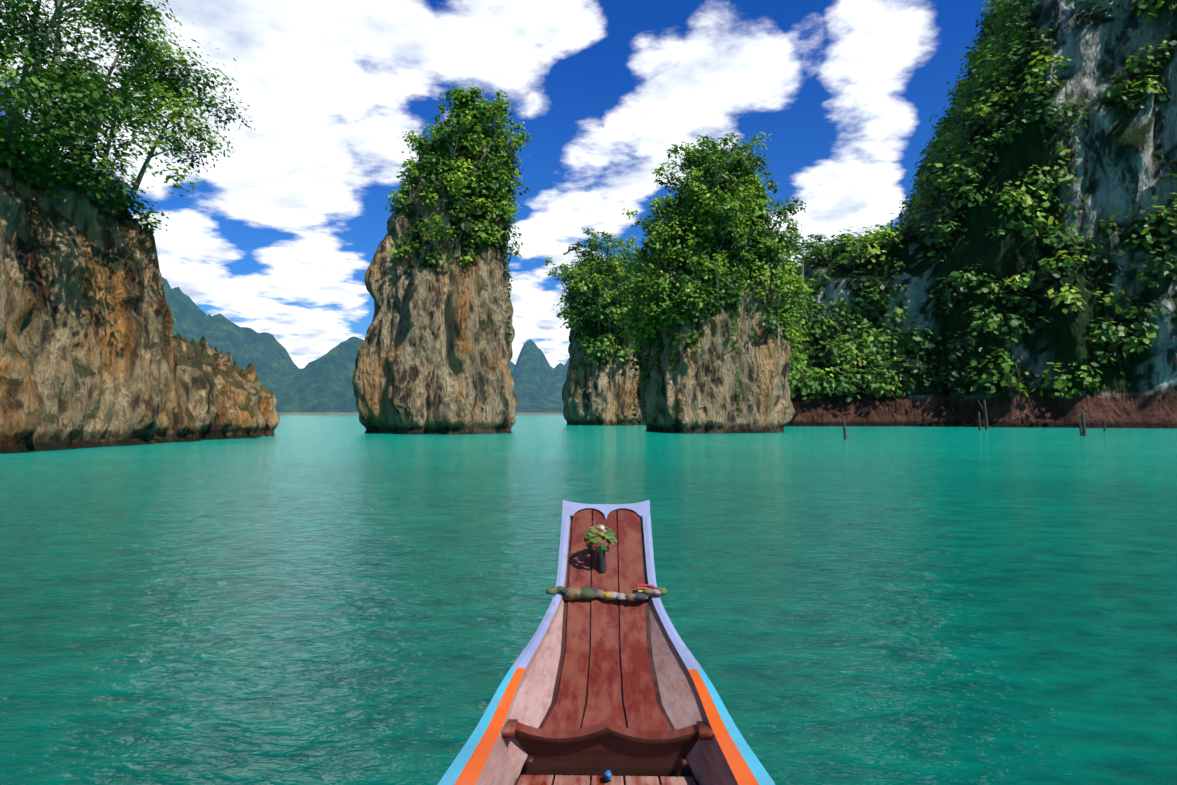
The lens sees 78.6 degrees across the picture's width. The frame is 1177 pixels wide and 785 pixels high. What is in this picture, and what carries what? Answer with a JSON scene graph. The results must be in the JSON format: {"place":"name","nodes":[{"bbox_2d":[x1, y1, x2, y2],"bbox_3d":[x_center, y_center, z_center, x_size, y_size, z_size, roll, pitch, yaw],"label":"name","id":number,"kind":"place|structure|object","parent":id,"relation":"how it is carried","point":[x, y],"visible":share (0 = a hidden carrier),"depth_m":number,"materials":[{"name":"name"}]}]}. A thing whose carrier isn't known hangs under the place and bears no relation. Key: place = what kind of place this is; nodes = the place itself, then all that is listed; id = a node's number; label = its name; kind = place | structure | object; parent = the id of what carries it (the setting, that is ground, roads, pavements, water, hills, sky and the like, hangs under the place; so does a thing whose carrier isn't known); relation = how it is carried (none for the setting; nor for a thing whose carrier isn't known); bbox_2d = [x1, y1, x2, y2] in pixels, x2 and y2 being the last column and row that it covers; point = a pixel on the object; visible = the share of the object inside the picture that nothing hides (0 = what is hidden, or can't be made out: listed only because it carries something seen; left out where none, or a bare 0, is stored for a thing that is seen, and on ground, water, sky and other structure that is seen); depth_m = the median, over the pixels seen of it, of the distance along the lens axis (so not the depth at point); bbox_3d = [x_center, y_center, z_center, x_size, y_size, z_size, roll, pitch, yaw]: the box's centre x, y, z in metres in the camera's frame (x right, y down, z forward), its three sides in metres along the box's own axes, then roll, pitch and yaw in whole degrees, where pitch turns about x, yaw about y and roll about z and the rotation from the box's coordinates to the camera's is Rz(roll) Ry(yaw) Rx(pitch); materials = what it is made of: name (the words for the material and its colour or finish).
{"place":"outdoors","nodes":[
{"label":"outdoors","id":0,"kind":"place"},
{"bbox_2d":[0,0,279,453],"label":"cliff","id":1,"kind":"structure","parent":0,"point":[95,352],"depth_m":36.82,"materials":[{"name":"brown stone"}]},
{"bbox_2d":[162,277,569,414],"bbox_3d":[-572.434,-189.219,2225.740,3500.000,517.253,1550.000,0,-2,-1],"label":"distant mountains","id":2,"kind":"structure","parent":0,"point":[323,385],"depth_m":1682.13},
{"bbox_2d":[352,83,531,434],"bbox_3d":[-12.724,-11.937,65.135,15.353,32.748,13.839,0,-2,-1],"label":"rock formation","id":3,"kind":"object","parent":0,"point":[435,354],"depth_m":61.71,"materials":[{"name":"brown stone"}]},
{"bbox_2d":[0,0,999,368],"label":"sky","id":4,"kind":"structure","parent":0,"point":[282,239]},
{"bbox_2d":[0,415,1176,784],"bbox_3d":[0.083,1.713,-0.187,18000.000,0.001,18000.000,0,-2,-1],"label":"lake water","id":5,"kind":"structure","parent":0,"point":[320,599],"depth_m":6.84,"materials":[{"name":"teal liquid"}]},
{"bbox_2d":[437,500,775,784],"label":"boat","id":6,"kind":"object","parent":5,"relation":"on","point":[593,691],"visible":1,"depth_m":3.02,"materials":[{"name":"brown wood"}]},
{"bbox_2d":[546,524,667,781],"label":"boat decorations","id":7,"kind":"object","parent":6,"relation":"on","point":[572,593],"visible":0.98,"depth_m":3.57,"materials":[{"name":"plant"}]},
{"bbox_2d":[842,400,1105,439],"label":"wooden posts","id":8,"kind":"object","parent":5,"relation":"on","point":[1082,429],"visible":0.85,"depth_m":56.64,"materials":[{"name":"brown wood"}]},
{"bbox_2d":[544,226,644,425],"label":"rock formation","id":9,"kind":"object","parent":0,"point":[592,394],"depth_m":105.91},
{"bbox_2d":[610,130,814,433],"bbox_3d":[11.870,-10.381,68.080,19.060,29.812,17.283,0,-2,-1],"label":"rock formation","id":10,"kind":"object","parent":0,"point":[754,212],"depth_m":64.21,"materials":[{"name":"green plant"}]},
{"bbox_2d":[770,227,942,425],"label":"forest mound","id":11,"kind":"object","parent":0,"point":[837,355],"depth_m":100.38,"materials":[{"name":"green plant"}]},
{"bbox_2d":[782,0,1176,427],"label":"cliff","id":12,"kind":"structure","parent":0,"point":[1118,167],"depth_m":93.77,"materials":[{"name":"green plant"}]}
]}

